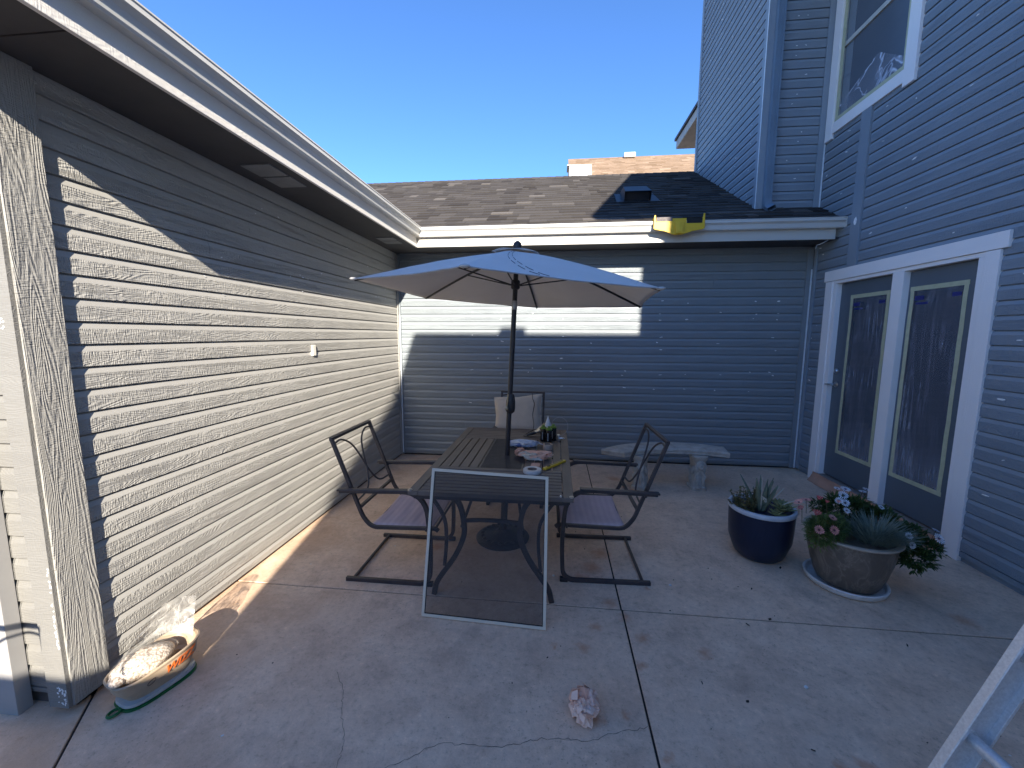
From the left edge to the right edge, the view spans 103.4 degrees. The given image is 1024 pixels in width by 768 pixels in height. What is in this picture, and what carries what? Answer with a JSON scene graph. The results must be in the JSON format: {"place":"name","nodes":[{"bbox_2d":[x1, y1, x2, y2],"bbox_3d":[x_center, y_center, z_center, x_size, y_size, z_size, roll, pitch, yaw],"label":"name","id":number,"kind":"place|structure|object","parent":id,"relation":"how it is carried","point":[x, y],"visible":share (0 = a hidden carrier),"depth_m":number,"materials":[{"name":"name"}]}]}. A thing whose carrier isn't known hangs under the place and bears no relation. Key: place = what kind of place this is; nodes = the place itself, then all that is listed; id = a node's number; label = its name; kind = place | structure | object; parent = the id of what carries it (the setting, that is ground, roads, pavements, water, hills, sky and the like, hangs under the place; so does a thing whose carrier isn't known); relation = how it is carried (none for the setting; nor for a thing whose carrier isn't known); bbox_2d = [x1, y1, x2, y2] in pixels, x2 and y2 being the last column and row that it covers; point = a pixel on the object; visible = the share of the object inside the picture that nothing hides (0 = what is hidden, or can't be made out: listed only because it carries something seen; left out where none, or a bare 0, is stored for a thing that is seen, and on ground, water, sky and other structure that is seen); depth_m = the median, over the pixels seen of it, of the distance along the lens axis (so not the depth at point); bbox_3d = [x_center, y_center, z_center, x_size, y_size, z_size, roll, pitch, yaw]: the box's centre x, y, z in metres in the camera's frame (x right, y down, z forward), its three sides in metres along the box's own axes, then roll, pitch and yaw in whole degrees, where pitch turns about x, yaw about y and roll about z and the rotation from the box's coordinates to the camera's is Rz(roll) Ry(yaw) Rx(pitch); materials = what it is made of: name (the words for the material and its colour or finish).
{"place":"outdoors","nodes":[
{"label":"outdoors","id":0,"kind":"place"},
{"bbox_2d":[137,0,702,182],"label":"sky","id":1,"kind":"structure","parent":0,"point":[394,91],"materials":[{"name":"blue"}]},
{"bbox_2d":[0,453,1023,767],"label":"patio","id":2,"kind":"structure","parent":0,"point":[306,655],"depth_m":2.08,"materials":[{"name":"concrete"}]},
{"bbox_2d":[103,625,199,719],"bbox_3d":[-1.679,1.337,1.892,0.205,0.179,0.363,3,8,24],"label":"bowl","id":3,"kind":"object","parent":2,"relation":"on","point":[179,666],"visible":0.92,"depth_m":1.86,"materials":[{"name":"white ceramic"}]},
{"bbox_2d":[107,595,195,688],"bbox_3d":[-1.670,1.200,1.896,0.164,0.293,0.370,4,8,30],"label":"pellet bag","id":4,"kind":"object","parent":3,"relation":"in","point":[135,666],"visible":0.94,"depth_m":1.85,"materials":[{"name":"grey plastic"}]},
{"bbox_2d":[0,0,424,715],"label":"garage","id":5,"kind":"structure","parent":2,"relation":"on","point":[200,364],"depth_m":2.05,"materials":[{"name":"beige"}]},
{"bbox_2d":[329,420,455,586],"bbox_3d":[-0.807,0.809,2.939,0.727,0.977,0.642,1,7,6],"label":"patio chair","id":6,"kind":"object","parent":2,"relation":"on","point":[404,511],"visible":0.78,"depth_m":2.79,"materials":[{"name":"brown metal"}]},
{"bbox_2d":[421,468,548,629],"bbox_3d":[-0.162,0.939,2.338,0.730,0.853,0.182,1,7,6],"label":"window screen","id":7,"kind":"object","parent":2,"relation":"on","point":[488,621],"depth_m":2.34,"materials":[{"name":"grey"}]},
{"bbox_2d":[408,427,573,603],"bbox_3d":[-0.047,0.901,3.311,1.010,0.712,1.732,1,7,6],"label":"patio table","id":8,"kind":"object","parent":2,"relation":"on","point":[480,449],"visible":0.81,"depth_m":2.62,"materials":[{"name":"brown metal"}]},
{"bbox_2d":[510,439,542,446],"bbox_3d":[0.113,0.504,3.464,0.310,0.057,0.148,1,7,6],"label":"plastic bag","id":9,"kind":"object","parent":8,"relation":"on","point":[522,443],"visible":0.94,"depth_m":3.44,"materials":[{"name":"plastic"}]},
{"bbox_2d":[523,466,540,474],"bbox_3d":[0.141,0.602,2.809,0.128,0.024,0.128,1,7,6],"label":"tape roll","id":10,"kind":"object","parent":8,"relation":"on","point":[531,470],"visible":0.99,"depth_m":2.78,"materials":[{"name":"cardboard"}]},
{"bbox_2d":[523,393,540,436],"bbox_3d":[0.255,0.295,4.010,0.245,0.333,0.605,1,7,6],"label":"gun","id":11,"kind":"object","parent":8,"relation":"on","point":[533,432],"visible":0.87,"depth_m":3.78,"materials":[{"name":"metal"}]},
{"bbox_2d":[545,416,550,426],"bbox_3d":[0.331,0.353,3.716,0.082,0.118,0.082,1,7,6],"label":"caulk nozzle","id":12,"kind":"object","parent":11,"relation":"on","point":[547,423],"visible":0.57,"depth_m":3.70,"materials":[{"name":"white plastic"}]},
{"bbox_2d":[514,447,552,460],"bbox_3d":[0.156,0.541,3.119,0.319,0.069,0.175,3,8,24],"label":"crumpled paper","id":13,"kind":"object","parent":8,"relation":"on","point":[540,455],"visible":1,"depth_m":3.07,"materials":[{"name":"pink paper"}]},
{"bbox_2d":[531,463,539,466],"bbox_3d":[0.172,0.591,2.957,0.070,0.007,0.070,1,7,6],"label":"paper scrap","id":14,"kind":"object","parent":8,"relation":"on","point":[536,464],"visible":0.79,"depth_m":2.96,"materials":[{"name":"paper"}]},
{"bbox_2d":[540,425,546,441],"bbox_3d":[0.282,0.439,3.630,0.057,0.148,0.057,1,7,6],"label":"spray can","id":15,"kind":"object","parent":8,"relation":"on","point":[543,433],"visible":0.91,"depth_m":3.61,"materials":[{"name":"black metal"}]},
{"bbox_2d":[546,426,551,442],"bbox_3d":[0.326,0.446,3.576,0.057,0.148,0.057,1,7,6],"label":"spray can","id":16,"kind":"object","parent":8,"relation":"on","point":[548,434],"visible":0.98,"depth_m":3.55,"materials":[{"name":"black metal"}]},
{"bbox_2d":[550,424,556,440],"bbox_3d":[0.374,0.436,3.660,0.057,0.148,0.057,1,7,6],"label":"spray can","id":17,"kind":"object","parent":8,"relation":"on","point":[553,427],"visible":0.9,"depth_m":3.64,"materials":[{"name":"black metal"}]},
{"bbox_2d":[543,459,565,469],"bbox_3d":[0.310,0.585,2.943,0.026,0.021,0.260,6,9,41],"label":"utility knife","id":18,"kind":"object","parent":8,"relation":"on","point":[547,467],"visible":1,"depth_m":2.92,"materials":[{"name":"yellow plastic"}]},
{"bbox_2d":[476,503,528,550],"bbox_3d":[-0.075,1.055,3.287,0.432,0.406,0.432,1,7,6],"label":"umbrella base","id":19,"kind":"object","parent":2,"relation":"on","point":[498,537],"visible":0.75,"depth_m":3.25,"materials":[{"name":"black metal"}]},
{"bbox_2d":[349,241,665,454],"bbox_3d":[0.005,0.043,3.165,2.112,2.246,2.338,1,7,6],"label":"patio umbrella","id":20,"kind":"object","parent":19,"relation":"in","point":[516,275],"visible":1,"depth_m":3.15,"materials":[{"name":"fabric"}]},
{"bbox_2d":[486,391,544,508],"bbox_3d":[0.068,0.635,4.146,0.562,1.036,0.727,1,7,8],"label":"patio chair","id":21,"kind":"object","parent":2,"relation":"on","point":[543,407],"visible":0.12,"depth_m":4.38,"materials":[{"name":"brown metal"}]},
{"bbox_2d":[494,394,541,428],"bbox_3d":[0.066,0.320,4.295,0.533,0.431,0.213,1,7,6],"label":"cushion","id":22,"kind":"object","parent":21,"relation":"on","point":[522,417],"visible":0.66,"depth_m":4.23,"materials":[{"name":"beige fabric"}]},
{"bbox_2d":[568,683,599,728],"bbox_3d":[0.314,1.389,1.753,0.136,0.118,0.176,1,7,6],"label":"rock","id":23,"kind":"object","parent":2,"relation":"on","point":[584,705],"visible":1,"depth_m":1.73,"materials":[{"name":"beige stone"}]},
{"bbox_2d":[367,171,847,467],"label":"house wing","id":24,"kind":"structure","parent":2,"relation":"on","point":[707,346],"depth_m":5.08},
{"bbox_2d":[652,213,704,234],"bbox_3d":[1.806,-1.726,4.400,0.532,0.219,0.166,1,7,6],"label":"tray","id":25,"kind":"object","parent":24,"relation":"attached to","point":[676,226],"visible":0.88,"depth_m":4.35,"materials":[{"name":"yellow plastic"}]},
{"bbox_2d":[554,423,669,585],"bbox_3d":[0.667,0.814,2.945,0.727,0.977,0.642,1,7,4],"label":"patio chair","id":26,"kind":"object","parent":2,"relation":"on","point":[587,510],"visible":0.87,"depth_m":2.79,"materials":[{"name":"brown metal"}]},
{"bbox_2d":[221,516,1010,755],"bbox_3d":[0.752,1.271,3.186,4.330,0.010,3.656,1,7,6],"label":"debris","id":27,"kind":"object","parent":2,"relation":"on","point":[747,701],"visible":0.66,"depth_m":2.08,"materials":[{"name":"brown plant"}]},
{"bbox_2d":[601,442,729,490],"bbox_3d":[1.645,0.903,4.456,1.374,0.436,0.432,0,7,0],"label":"garden bench","id":28,"kind":"object","parent":2,"relation":"on","point":[698,454],"visible":0.89,"depth_m":4.33,"materials":[{"name":"stone"}]},
{"bbox_2d":[728,493,797,563],"bbox_3d":[1.866,1.096,3.046,0.448,0.398,0.448,1,7,6],"label":"planter pot","id":29,"kind":"object","parent":2,"relation":"on","point":[766,537],"visible":0.73,"depth_m":2.88,"materials":[{"name":"blue ceramic"}]},
{"bbox_2d":[727,486,757,511],"bbox_3d":[1.722,0.845,2.999,0.195,0.200,0.219,-2,7,-19],"label":"sedum plant","id":30,"kind":"object","parent":29,"relation":"on","point":[750,503],"visible":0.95,"depth_m":2.98,"materials":[{"name":"green plant"}]},
{"bbox_2d":[740,474,777,511],"bbox_3d":[1.852,0.814,2.989,0.223,0.266,0.255,1,7,6],"label":"aloe plant","id":31,"kind":"object","parent":29,"relation":"on","point":[767,495],"visible":0.91,"depth_m":2.96,"materials":[{"name":"green plant"}]},
{"bbox_2d":[768,498,797,515],"bbox_3d":[1.970,0.896,2.930,0.181,0.083,0.305,7,10,44],"label":"succulent plant","id":32,"kind":"object","parent":29,"relation":"on","point":[780,506],"visible":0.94,"depth_m":2.89,"materials":[{"name":"green plant"}]},
{"bbox_2d":[760,478,808,508],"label":"flower stalks","id":33,"kind":"object","parent":29,"relation":"in","point":[774,497],"visible":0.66,"depth_m":2.95,"materials":[{"name":"green plant"}]},
{"bbox_2d":[803,558,890,601],"bbox_3d":[2.237,1.312,2.722,0.460,0.050,0.460,1,7,6],"label":"plant saucer","id":34,"kind":"object","parent":2,"relation":"on","point":[884,592],"visible":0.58,"depth_m":2.59,"materials":[{"name":"plastic"}]},
{"bbox_2d":[802,514,905,593],"bbox_3d":[2.244,1.141,2.696,0.524,0.340,0.524,1,7,6],"label":"planter pot","id":35,"kind":"object","parent":34,"relation":"on","point":[859,567],"visible":0.56,"depth_m":2.52,"materials":[{"name":"grey concrete"}]},
{"bbox_2d":[794,495,853,552],"bbox_3d":[2.036,0.911,2.620,0.341,0.324,0.298,1,7,6],"label":"daisy plant","id":36,"kind":"object","parent":35,"relation":"in","point":[818,524],"visible":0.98,"depth_m":2.58,"materials":[{"name":"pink plant"}]},
{"bbox_2d":[807,486,950,576],"bbox_3d":[2.440,0.950,2.725,0.397,0.452,0.738,-6,9,-42],"label":"daisy plant","id":37,"kind":"object","parent":35,"relation":"in","point":[856,504],"visible":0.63,"depth_m":2.65,"materials":[{"name":"green plant"}]},
{"bbox_2d":[837,508,930,551],"bbox_3d":[2.313,0.902,2.564,0.513,0.204,0.475,1,7,6],"label":"dianthus plant","id":38,"kind":"object","parent":35,"relation":"on","point":[867,531],"visible":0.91,"depth_m":2.54,"materials":[{"name":"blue plant"}]},
{"bbox_2d":[807,471,939,549],"bbox_3d":[3.335,1.144,3.874,0.063,0.106,1.568,1,7,6],"label":"threshold","id":39,"kind":"object","parent":2,"relation":"on","point":[822,482],"visible":0.38,"depth_m":4.33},
{"bbox_2d":[928,624,1023,767],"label":"ladder","id":40,"kind":"object","parent":2,"relation":"on","point":[992,709],"visible":1,"depth_m":1.23,"materials":[{"name":"metal"}]},
{"bbox_2d":[543,443,552,450],"bbox_3d":[0.297,0.522,3.365,0.082,0.048,0.082,1,7,6],"label":"tape roll","id":41,"kind":"object","parent":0,"point":[547,446],"visible":1,"depth_m":3.33,"materials":[{"name":"grey"}]},
{"bbox_2d":[674,0,1023,595],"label":"house","id":42,"kind":"structure","parent":0,"point":[893,130],"depth_m":3.55,"materials":[{"name":"grey"}]},
{"bbox_2d":[823,275,892,494],"bbox_3d":[3.479,0.008,4.103,0.103,2.083,0.773,1,7,6],"label":"door","id":43,"kind":"structure","parent":42,"relation":"in","point":[864,305],"depth_m":4.10,"materials":[{"name":"black"}]},
{"bbox_2d":[835,0,910,120],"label":"window","id":44,"kind":"structure","parent":42,"relation":"in","point":[880,35],"depth_m":3.91,"materials":[{"name":"clear glass"}]},
{"bbox_2d":[883,260,978,531],"bbox_3d":[3.420,0.105,3.309,0.046,2.083,0.628,1,7,6],"label":"door","id":45,"kind":"structure","parent":42,"relation":"in","point":[940,299],"depth_m":3.31,"materials":[{"name":"black"}]},
{"label":"ground","id":46,"kind":"structure","parent":0,"visible":0},
{"bbox_2d":[567,152,694,175],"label":"neighbour house","id":47,"kind":"structure","parent":46,"relation":"on","point":[629,162],"depth_m":19.33,"materials":[{"name":"beige concrete"}]}
]}

